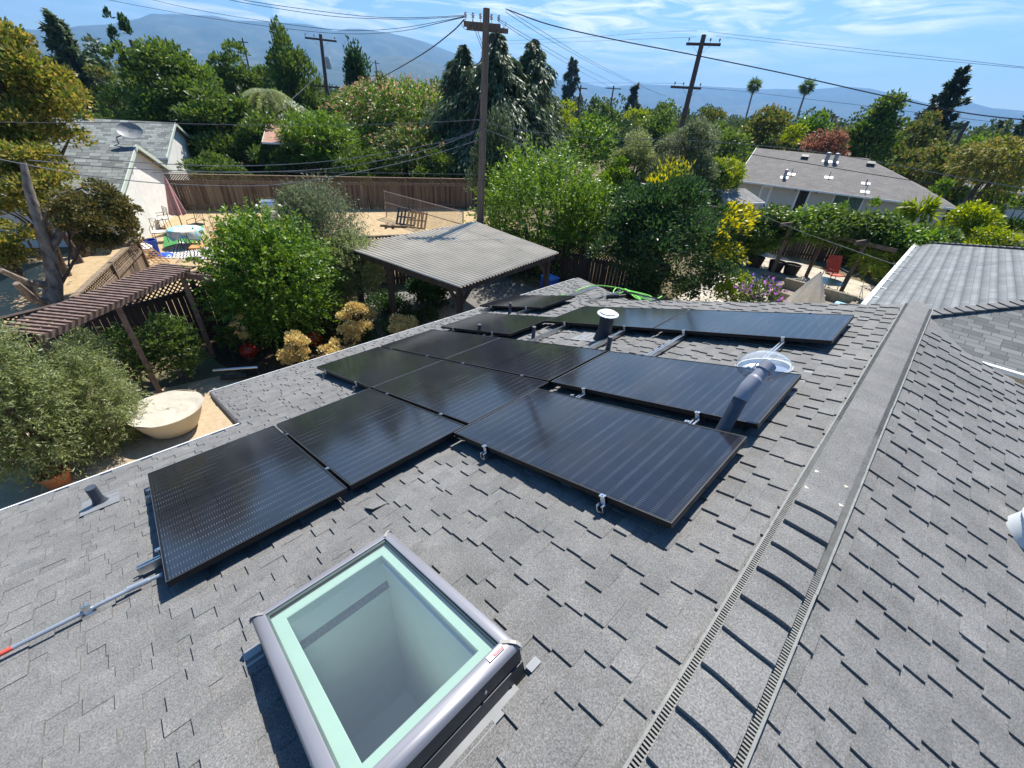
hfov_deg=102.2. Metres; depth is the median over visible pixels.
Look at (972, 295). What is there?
hip roofed wing
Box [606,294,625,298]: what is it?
power drill
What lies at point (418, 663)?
skylight
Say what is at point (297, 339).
dried hydrangea
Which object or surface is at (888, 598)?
ranch house
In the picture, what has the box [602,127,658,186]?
olive tree
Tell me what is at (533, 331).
vent pipe
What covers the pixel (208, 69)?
garden tree
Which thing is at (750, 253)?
garden shrub
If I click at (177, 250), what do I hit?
outdoor rug
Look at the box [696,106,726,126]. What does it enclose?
maple tree
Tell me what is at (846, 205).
upright shrub
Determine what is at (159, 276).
slatted arbour
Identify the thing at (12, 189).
golden tree
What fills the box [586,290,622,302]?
metal strut
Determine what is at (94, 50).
grey tree
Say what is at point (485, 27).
utility pole
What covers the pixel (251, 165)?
overhead cable
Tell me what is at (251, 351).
ceramic ball
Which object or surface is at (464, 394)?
solar panel
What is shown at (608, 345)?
vent pipe
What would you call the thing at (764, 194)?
narrow window
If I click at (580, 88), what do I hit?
utility pole
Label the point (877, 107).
overhead cable
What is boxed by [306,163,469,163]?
overhead cable
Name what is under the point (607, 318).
capped vent
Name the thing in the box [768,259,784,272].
planter
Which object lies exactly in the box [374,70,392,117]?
conical tree
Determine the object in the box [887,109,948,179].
broadleaf tree
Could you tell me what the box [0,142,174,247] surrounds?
stucco garage
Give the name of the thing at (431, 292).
climbing shrub
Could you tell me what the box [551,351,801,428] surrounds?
solar panel
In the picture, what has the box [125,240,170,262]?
wood trellis
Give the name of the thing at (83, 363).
olive shrub
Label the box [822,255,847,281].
lounge chair
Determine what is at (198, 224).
patio chair
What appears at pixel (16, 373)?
olive tree
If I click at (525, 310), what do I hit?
mounting rail
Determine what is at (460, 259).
patio cover
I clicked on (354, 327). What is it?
dried hydrangea
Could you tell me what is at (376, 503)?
shingle scrap
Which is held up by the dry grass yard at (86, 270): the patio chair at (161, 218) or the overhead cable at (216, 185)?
the patio chair at (161, 218)
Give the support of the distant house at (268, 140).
on the ground at (204, 370)
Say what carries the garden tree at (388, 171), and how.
on the ground at (204, 370)
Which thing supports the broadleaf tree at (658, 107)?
on the ground at (204, 370)
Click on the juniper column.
(494, 153)
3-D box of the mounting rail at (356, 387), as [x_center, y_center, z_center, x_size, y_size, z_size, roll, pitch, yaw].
[-0.758,-0.534,6.088,3.350,0.162,0.107,-26,44,-37]
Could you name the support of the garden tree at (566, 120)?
on the ground at (204, 370)
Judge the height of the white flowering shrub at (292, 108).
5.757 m
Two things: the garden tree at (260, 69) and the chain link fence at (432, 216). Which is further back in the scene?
the garden tree at (260, 69)
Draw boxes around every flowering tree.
[318,72,448,179]
[360,119,469,186]
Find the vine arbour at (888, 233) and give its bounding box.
[710,201,951,291]
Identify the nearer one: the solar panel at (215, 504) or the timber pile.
the solar panel at (215, 504)
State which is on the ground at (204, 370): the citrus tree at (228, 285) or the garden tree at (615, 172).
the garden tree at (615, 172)
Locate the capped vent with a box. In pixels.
[571,309,621,341]
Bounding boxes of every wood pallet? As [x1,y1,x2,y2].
[396,208,416,225]
[406,211,427,228]
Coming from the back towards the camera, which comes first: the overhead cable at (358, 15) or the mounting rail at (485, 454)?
the overhead cable at (358, 15)
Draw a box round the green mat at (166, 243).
[163,225,203,246]
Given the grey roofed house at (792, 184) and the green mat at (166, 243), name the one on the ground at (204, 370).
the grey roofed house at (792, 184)
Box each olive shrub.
[12,334,154,465]
[50,324,121,404]
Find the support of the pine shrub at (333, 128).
on the ground at (204, 370)
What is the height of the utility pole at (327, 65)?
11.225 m
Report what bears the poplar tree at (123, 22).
on the ground at (204, 370)
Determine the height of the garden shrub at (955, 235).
3.274 m
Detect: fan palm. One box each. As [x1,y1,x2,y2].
[744,75,763,123]
[795,77,816,124]
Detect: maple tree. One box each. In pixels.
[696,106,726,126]
[737,102,800,156]
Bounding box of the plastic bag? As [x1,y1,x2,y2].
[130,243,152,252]
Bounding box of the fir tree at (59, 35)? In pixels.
[35,6,117,118]
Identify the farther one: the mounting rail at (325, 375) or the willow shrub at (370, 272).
the willow shrub at (370, 272)
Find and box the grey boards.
[760,271,791,280]
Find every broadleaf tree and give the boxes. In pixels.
[74,109,99,119]
[93,34,235,167]
[167,79,281,180]
[205,37,270,128]
[619,106,651,138]
[644,97,678,155]
[708,125,765,188]
[797,108,834,153]
[833,87,913,167]
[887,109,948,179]
[891,140,968,215]
[950,127,1011,147]
[987,194,1023,246]
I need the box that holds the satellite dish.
[116,123,142,143]
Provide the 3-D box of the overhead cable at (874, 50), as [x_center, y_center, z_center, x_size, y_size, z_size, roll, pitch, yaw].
[20.325,-20.761,25.483,0.751,2.419,18.235,-22,41,-33]
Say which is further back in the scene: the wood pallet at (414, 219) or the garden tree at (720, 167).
the garden tree at (720, 167)
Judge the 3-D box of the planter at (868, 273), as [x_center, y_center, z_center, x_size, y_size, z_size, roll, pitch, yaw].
[18.768,-6.071,21.728,1.020,0.500,1.030,-26,44,-37]
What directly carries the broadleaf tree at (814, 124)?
on the ground at (204, 370)
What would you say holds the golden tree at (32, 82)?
on the dry grass yard at (86, 270)
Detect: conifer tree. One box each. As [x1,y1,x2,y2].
[621,82,641,123]
[986,118,1005,137]
[1002,115,1023,160]
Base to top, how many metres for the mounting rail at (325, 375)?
0.162 m
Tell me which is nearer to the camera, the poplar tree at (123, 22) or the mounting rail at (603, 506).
the mounting rail at (603, 506)
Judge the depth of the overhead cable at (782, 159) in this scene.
22.40 m
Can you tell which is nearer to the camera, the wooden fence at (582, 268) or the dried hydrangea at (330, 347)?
the dried hydrangea at (330, 347)
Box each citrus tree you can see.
[181,196,356,352]
[205,214,290,333]
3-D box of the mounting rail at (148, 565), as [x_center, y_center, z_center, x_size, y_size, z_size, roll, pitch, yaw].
[0.025,0.000,4.349,6.270,0.162,0.107,-26,44,-37]
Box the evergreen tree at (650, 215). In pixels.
[585,154,760,300]
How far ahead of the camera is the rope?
8.31 m
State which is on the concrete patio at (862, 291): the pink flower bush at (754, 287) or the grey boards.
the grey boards
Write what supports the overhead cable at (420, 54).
attached to the utility pole at (485, 27)
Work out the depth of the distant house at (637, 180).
28.07 m
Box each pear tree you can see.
[462,132,618,280]
[543,171,621,275]
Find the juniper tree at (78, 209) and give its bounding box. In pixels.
[0,161,146,305]
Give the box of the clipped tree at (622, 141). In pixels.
[602,118,638,170]
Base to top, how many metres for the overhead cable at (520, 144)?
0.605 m
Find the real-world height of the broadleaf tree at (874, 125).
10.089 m
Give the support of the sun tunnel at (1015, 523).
on the ranch house at (888, 598)
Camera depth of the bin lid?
17.31 m
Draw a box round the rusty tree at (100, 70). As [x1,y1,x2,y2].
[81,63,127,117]
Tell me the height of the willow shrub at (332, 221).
4.388 m
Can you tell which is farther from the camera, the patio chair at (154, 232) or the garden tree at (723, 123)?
the garden tree at (723, 123)
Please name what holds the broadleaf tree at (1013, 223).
on the ground at (204, 370)
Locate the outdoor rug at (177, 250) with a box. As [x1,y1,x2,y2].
[160,241,215,259]
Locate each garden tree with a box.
[176,148,254,198]
[189,56,233,138]
[239,63,271,111]
[245,143,306,185]
[255,86,291,123]
[320,90,351,126]
[327,144,403,196]
[356,102,412,169]
[407,147,471,196]
[429,75,443,94]
[549,98,580,146]
[584,100,622,156]
[593,154,637,220]
[631,107,676,175]
[688,119,734,164]
[690,158,730,218]
[735,120,779,142]
[780,123,809,152]
[879,131,930,173]
[925,132,985,216]
[969,149,1023,218]
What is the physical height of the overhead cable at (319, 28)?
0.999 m
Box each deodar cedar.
[402,33,572,205]
[416,44,490,191]
[488,38,583,197]
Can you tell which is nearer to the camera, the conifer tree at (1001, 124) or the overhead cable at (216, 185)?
the overhead cable at (216, 185)
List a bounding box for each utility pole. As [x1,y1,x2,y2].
[240,38,249,68]
[305,33,339,110]
[461,8,507,223]
[574,85,586,123]
[606,86,619,112]
[670,34,720,160]
[951,121,969,148]
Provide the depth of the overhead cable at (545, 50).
18.25 m
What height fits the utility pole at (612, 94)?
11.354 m
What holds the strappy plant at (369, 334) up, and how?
on the planting bed
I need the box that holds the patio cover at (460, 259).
[345,221,558,325]
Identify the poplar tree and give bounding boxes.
[102,5,139,91]
[116,11,154,89]
[588,94,600,113]
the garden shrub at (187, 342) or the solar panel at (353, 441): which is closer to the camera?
the solar panel at (353, 441)
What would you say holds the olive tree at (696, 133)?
on the ground at (204, 370)
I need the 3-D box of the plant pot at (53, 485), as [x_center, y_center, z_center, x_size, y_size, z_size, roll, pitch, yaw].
[-7.968,1.643,7.223,0.470,0.310,0.470,-26,44,-37]
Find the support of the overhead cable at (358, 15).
attached to the utility pole at (485, 27)
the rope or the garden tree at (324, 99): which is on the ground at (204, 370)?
the garden tree at (324, 99)
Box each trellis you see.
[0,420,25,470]
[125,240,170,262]
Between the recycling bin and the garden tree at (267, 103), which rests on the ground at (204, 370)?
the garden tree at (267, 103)
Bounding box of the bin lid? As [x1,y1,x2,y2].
[157,252,172,257]
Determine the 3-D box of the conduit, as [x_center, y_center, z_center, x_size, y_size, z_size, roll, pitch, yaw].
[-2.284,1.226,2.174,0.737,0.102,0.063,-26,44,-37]
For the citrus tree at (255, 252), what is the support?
on the planting bed
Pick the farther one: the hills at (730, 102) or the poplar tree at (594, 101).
the hills at (730, 102)
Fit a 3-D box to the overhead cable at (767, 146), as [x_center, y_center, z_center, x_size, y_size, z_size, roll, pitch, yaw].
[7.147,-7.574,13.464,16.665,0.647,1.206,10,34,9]
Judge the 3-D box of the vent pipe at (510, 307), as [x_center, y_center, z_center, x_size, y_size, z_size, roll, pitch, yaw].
[-0.043,-1.463,8.121,0.240,0.280,0.287,-26,44,-37]
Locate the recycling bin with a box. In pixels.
[140,238,159,256]
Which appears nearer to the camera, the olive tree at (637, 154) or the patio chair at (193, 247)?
the patio chair at (193, 247)
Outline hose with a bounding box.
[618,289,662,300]
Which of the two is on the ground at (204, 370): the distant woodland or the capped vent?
the distant woodland
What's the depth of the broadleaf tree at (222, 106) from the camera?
29.56 m
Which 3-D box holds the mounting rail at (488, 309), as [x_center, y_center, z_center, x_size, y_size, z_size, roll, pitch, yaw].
[-0.145,-1.738,8.986,1.360,0.162,0.107,-26,44,-37]
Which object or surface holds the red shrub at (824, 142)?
on the ground at (204, 370)
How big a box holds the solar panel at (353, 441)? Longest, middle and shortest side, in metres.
1.840 x 1.006 x 0.039 m
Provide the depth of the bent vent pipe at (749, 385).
2.73 m
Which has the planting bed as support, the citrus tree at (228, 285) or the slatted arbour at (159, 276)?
the citrus tree at (228, 285)
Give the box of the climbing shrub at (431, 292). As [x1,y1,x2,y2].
[364,278,454,324]
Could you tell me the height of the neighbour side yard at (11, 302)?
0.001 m
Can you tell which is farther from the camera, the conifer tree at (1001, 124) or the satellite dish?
the conifer tree at (1001, 124)
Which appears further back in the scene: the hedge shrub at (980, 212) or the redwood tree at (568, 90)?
the redwood tree at (568, 90)
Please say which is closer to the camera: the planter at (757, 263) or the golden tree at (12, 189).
the golden tree at (12, 189)
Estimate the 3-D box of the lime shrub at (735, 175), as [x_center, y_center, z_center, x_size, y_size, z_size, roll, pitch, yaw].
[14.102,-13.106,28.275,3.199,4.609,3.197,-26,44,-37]
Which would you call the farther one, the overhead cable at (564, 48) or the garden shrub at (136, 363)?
the overhead cable at (564, 48)
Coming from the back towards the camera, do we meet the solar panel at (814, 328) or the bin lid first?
the bin lid
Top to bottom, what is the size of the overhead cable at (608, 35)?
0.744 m
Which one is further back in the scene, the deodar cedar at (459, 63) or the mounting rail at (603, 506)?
the deodar cedar at (459, 63)
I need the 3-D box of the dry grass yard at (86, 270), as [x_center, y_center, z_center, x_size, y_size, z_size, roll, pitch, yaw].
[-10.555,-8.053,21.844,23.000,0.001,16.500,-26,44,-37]
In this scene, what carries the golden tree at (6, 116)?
on the dry grass yard at (86, 270)
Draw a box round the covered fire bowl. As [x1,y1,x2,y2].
[126,390,203,438]
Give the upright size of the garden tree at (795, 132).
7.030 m
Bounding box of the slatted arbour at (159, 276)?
[0,263,215,437]
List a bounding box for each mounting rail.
[136,308,662,574]
[145,306,604,502]
[322,313,497,377]
[352,315,537,390]
[480,309,718,459]
[482,305,496,312]
[516,286,596,314]
[596,312,812,513]
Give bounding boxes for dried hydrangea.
[229,313,250,360]
[275,329,310,364]
[316,336,346,354]
[335,300,373,345]
[362,303,377,338]
[387,313,418,333]
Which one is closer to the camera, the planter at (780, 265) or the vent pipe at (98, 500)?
the vent pipe at (98, 500)
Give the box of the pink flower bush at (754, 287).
[734,273,788,302]
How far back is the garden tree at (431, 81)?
67.30 m
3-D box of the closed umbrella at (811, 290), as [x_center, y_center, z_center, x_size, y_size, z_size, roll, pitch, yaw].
[10.839,-3.531,15.226,2.684,1.987,1.435,-17,39,-29]
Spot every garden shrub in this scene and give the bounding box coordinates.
[95,321,156,396]
[134,306,212,380]
[717,208,769,263]
[868,220,964,282]
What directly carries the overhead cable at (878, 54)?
attached to the utility pole at (701, 45)
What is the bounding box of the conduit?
[0,572,163,656]
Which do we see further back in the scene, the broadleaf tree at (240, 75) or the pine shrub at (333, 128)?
the broadleaf tree at (240, 75)
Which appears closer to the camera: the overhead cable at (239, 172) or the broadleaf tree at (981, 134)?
the overhead cable at (239, 172)
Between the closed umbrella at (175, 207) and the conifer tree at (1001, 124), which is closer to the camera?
the closed umbrella at (175, 207)
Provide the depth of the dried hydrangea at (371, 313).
11.64 m
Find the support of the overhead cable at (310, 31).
attached to the utility pole at (485, 27)
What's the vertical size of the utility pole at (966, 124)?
7.926 m
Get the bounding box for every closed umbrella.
[164,176,186,224]
[782,272,825,303]
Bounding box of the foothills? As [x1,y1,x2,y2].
[300,56,559,101]
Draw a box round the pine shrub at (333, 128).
[270,104,363,174]
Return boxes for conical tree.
[342,34,374,146]
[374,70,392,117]
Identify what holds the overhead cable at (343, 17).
attached to the utility pole at (485, 27)
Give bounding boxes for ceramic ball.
[238,342,257,358]
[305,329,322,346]
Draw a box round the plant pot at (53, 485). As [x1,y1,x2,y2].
[32,462,71,490]
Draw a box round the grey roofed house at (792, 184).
[737,148,955,226]
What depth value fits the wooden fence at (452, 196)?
25.91 m
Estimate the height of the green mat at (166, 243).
0.012 m
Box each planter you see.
[747,255,765,267]
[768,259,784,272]
[783,262,801,275]
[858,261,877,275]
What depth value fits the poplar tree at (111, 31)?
42.85 m
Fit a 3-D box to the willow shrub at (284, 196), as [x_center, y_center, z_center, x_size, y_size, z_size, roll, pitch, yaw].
[-6.505,-4.447,13.392,1.928,4.028,1.963,-26,44,-37]
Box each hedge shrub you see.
[933,199,1006,242]
[962,224,1023,245]
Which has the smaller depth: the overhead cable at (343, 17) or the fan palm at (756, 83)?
the overhead cable at (343, 17)
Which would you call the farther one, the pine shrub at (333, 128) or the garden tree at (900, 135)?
the garden tree at (900, 135)
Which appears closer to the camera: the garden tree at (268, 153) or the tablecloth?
the tablecloth
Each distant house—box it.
[262,124,354,187]
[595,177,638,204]
[696,188,764,229]
[917,164,1023,219]
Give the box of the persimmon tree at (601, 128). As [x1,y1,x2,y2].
[561,109,619,175]
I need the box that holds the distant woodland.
[1,49,1023,166]
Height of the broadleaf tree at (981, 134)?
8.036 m
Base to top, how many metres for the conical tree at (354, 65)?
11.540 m
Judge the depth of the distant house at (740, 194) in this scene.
27.44 m
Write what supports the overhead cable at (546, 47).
attached to the utility pole at (485, 27)
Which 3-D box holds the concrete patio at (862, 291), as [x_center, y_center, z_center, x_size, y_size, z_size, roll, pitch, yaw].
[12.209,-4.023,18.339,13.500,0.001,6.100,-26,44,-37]
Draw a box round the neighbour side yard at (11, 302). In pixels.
[0,289,132,361]
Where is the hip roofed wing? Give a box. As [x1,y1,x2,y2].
[861,241,1023,384]
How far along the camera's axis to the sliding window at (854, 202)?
29.59 m
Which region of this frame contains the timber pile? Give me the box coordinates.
[380,222,406,227]
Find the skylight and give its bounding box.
[242,530,540,767]
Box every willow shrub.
[267,179,332,273]
[276,168,382,323]
[321,225,386,319]
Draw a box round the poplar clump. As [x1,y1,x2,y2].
[258,15,326,115]
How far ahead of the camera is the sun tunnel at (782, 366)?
3.71 m
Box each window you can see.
[758,185,772,209]
[831,195,864,210]
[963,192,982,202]
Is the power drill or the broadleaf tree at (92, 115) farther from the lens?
the broadleaf tree at (92, 115)
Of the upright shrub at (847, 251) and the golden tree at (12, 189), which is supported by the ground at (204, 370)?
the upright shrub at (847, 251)
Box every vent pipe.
[80,484,119,516]
[503,302,515,314]
[531,326,535,341]
[605,336,612,351]
[715,359,775,432]
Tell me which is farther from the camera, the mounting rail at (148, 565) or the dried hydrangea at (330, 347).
the dried hydrangea at (330, 347)
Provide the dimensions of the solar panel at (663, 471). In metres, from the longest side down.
1.840 x 1.006 x 0.039 m
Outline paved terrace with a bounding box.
[364,277,537,339]
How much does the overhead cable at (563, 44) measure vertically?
0.497 m
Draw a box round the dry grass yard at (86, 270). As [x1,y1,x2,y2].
[0,208,518,319]
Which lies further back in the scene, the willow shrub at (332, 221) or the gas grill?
the gas grill
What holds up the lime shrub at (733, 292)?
on the ground at (204, 370)
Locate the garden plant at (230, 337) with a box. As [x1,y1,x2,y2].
[212,325,238,358]
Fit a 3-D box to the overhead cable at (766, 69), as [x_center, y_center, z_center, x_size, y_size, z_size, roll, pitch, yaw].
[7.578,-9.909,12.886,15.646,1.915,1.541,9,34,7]
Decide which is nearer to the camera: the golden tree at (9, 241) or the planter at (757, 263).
the golden tree at (9, 241)
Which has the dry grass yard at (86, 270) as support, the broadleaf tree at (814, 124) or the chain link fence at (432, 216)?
the chain link fence at (432, 216)
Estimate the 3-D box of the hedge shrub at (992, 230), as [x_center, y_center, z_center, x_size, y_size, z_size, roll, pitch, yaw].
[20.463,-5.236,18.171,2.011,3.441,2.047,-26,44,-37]
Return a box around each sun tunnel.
[735,350,812,395]
[1006,507,1023,549]
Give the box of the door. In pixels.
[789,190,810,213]
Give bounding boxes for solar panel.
[147,425,347,586]
[276,389,464,489]
[316,347,441,389]
[372,360,548,425]
[381,329,499,359]
[441,313,553,335]
[445,337,606,383]
[454,389,746,528]
[480,295,575,308]
[546,306,687,330]
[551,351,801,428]
[654,309,853,343]
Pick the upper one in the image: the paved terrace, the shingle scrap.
the paved terrace
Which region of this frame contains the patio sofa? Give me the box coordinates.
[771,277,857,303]
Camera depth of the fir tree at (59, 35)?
44.23 m
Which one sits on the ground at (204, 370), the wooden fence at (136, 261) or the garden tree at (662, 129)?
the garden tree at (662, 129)
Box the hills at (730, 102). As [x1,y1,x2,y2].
[550,80,1023,134]
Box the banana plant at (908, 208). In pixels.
[893,192,944,224]
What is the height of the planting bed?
0.001 m
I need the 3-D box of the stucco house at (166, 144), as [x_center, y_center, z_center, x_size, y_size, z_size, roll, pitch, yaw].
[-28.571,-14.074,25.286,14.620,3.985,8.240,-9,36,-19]
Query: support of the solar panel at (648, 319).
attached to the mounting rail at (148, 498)
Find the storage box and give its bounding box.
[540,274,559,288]
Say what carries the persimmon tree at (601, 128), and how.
on the ground at (204, 370)
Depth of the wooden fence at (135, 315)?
10.47 m
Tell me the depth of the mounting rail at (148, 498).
5.96 m
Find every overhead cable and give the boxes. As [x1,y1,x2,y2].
[0,141,474,185]
[6,119,476,124]
[28,131,477,172]
[46,130,476,165]
[111,0,464,33]
[153,171,476,174]
[154,0,460,30]
[231,0,463,18]
[245,0,463,17]
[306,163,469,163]
[361,19,464,87]
[485,121,1023,188]
[485,129,554,161]
[497,18,610,81]
[497,20,612,88]
[505,8,653,91]
[506,9,1023,119]
[506,12,664,95]
[507,138,1021,199]
[512,30,696,40]
[521,37,686,43]
[708,31,1020,66]
[709,88,1023,125]
[717,36,1018,67]
[760,214,907,268]
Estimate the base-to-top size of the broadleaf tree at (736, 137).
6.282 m
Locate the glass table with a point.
(831, 281)
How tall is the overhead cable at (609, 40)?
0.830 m
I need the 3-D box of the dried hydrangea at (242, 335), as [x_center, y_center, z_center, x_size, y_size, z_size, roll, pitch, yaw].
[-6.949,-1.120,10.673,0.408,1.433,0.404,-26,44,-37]
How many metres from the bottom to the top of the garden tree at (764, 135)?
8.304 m
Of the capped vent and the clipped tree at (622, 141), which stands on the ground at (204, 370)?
the clipped tree at (622, 141)
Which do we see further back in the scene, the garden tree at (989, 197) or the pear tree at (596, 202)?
the garden tree at (989, 197)
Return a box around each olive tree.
[0,314,106,505]
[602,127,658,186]
[639,114,722,218]
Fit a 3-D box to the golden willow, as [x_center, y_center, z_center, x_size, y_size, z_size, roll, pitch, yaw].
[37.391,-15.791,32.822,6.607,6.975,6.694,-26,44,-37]
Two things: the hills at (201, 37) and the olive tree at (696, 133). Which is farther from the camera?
the hills at (201, 37)
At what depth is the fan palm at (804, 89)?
116.02 m
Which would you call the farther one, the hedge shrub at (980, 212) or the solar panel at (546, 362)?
the hedge shrub at (980, 212)
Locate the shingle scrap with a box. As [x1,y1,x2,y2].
[364,499,387,509]
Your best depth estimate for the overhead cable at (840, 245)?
13.78 m
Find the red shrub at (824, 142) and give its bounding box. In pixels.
[798,125,850,156]
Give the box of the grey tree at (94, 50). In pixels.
[81,33,122,82]
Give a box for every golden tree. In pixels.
[0,16,97,256]
[0,100,83,263]
[0,137,86,276]
[0,217,40,296]
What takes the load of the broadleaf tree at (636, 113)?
on the ground at (204, 370)
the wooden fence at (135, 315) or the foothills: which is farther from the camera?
the foothills
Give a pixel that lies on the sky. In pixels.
(987, 31)
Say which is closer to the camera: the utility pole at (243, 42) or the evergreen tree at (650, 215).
the evergreen tree at (650, 215)
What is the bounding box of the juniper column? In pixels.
[463,105,517,222]
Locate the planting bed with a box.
[202,292,369,376]
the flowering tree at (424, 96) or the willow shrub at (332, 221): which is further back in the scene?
the flowering tree at (424, 96)
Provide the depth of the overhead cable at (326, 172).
14.58 m
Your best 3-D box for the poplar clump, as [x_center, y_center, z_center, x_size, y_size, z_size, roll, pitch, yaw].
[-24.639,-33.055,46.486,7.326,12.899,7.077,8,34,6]
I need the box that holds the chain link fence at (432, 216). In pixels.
[384,191,463,228]
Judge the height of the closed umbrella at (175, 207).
2.450 m
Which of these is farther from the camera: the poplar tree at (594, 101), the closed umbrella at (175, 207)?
the poplar tree at (594, 101)
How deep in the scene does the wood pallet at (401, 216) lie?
23.93 m
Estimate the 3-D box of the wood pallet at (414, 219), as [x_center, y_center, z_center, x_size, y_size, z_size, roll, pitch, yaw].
[-5.459,-9.419,23.768,1.162,0.840,0.655,8,34,5]
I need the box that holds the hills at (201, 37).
[3,14,560,99]
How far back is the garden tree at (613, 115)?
69.10 m
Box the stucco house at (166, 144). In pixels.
[46,117,195,193]
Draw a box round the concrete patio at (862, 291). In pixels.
[669,253,875,303]
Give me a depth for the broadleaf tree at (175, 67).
29.04 m
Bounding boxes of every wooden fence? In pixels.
[0,240,328,399]
[69,237,150,333]
[164,173,474,209]
[347,229,527,284]
[522,234,665,300]
[755,237,897,267]
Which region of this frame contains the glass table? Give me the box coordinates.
[823,277,844,289]
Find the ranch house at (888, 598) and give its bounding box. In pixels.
[0,278,1023,767]
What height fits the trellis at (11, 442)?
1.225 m
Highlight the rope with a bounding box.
[559,285,662,299]
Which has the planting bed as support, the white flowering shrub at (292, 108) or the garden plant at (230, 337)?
the garden plant at (230, 337)
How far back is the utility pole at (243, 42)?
77.02 m
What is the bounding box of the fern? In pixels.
[845,250,889,280]
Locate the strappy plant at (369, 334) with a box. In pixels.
[353,315,395,344]
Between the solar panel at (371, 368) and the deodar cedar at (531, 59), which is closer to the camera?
the solar panel at (371, 368)
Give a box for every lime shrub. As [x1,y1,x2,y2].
[711,156,749,189]
[713,268,756,302]
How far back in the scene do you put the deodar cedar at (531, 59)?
31.57 m
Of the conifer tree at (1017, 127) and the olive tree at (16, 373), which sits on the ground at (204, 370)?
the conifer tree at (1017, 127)
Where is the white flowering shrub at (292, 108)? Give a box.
[278,100,313,124]
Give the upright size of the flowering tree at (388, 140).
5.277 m
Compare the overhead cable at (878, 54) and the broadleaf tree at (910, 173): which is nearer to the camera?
the overhead cable at (878, 54)
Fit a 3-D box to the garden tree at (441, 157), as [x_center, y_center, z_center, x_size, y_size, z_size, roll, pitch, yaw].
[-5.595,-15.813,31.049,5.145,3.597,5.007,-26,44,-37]
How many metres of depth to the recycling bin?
17.02 m
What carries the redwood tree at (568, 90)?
on the ground at (204, 370)
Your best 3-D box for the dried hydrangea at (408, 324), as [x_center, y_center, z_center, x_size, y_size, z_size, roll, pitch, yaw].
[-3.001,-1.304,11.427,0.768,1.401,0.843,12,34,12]
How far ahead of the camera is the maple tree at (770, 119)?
45.99 m
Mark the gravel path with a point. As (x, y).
(213, 418)
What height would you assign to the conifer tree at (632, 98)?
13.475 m
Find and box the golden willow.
[936,134,1023,222]
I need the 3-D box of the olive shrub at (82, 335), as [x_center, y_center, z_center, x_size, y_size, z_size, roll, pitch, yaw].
[-8.526,-0.254,8.479,1.064,2.213,1.050,-26,44,-37]
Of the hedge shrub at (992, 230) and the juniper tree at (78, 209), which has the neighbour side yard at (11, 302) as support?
the juniper tree at (78, 209)
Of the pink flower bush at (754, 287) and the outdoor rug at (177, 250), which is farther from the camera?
the outdoor rug at (177, 250)
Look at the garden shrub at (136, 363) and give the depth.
8.93 m
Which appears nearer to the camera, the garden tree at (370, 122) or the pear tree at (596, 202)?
the pear tree at (596, 202)
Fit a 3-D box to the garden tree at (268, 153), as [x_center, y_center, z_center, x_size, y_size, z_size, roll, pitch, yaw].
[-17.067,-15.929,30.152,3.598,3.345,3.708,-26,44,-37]
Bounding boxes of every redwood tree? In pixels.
[559,56,583,119]
[909,64,973,162]
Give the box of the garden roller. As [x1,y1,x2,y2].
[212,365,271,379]
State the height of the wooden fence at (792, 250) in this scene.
1.766 m
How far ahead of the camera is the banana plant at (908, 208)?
18.97 m
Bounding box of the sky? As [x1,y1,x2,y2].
[0,0,1023,110]
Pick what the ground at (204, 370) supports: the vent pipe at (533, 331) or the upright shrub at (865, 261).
the upright shrub at (865, 261)
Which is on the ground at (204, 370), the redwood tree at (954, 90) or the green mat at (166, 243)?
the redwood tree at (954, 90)
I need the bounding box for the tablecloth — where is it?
[166,225,205,240]
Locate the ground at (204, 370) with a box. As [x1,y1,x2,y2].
[0,144,1023,424]
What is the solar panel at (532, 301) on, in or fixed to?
attached to the mounting rail at (488, 309)
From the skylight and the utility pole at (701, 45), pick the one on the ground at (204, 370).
the utility pole at (701, 45)
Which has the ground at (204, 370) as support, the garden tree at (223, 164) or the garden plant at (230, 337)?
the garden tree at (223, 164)
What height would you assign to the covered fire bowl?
0.548 m
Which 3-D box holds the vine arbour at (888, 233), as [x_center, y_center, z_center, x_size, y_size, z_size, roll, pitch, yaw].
[13.848,-7.017,19.719,4.971,3.675,10.422,-26,44,-37]
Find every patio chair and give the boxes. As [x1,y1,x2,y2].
[148,218,168,241]
[155,206,171,228]
[182,233,206,258]
[186,211,207,231]
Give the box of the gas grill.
[255,199,281,220]
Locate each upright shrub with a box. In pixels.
[818,200,849,259]
[839,196,880,262]
[854,208,898,273]
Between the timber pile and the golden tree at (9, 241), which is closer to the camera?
the golden tree at (9, 241)
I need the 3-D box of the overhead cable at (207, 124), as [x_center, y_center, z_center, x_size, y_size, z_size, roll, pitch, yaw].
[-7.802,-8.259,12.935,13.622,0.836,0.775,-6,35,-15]
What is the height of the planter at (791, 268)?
0.500 m
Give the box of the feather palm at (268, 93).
[236,88,300,118]
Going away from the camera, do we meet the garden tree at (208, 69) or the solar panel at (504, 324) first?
the solar panel at (504, 324)
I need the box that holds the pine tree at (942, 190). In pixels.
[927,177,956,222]
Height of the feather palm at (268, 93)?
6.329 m
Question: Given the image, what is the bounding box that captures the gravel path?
[0,374,246,508]

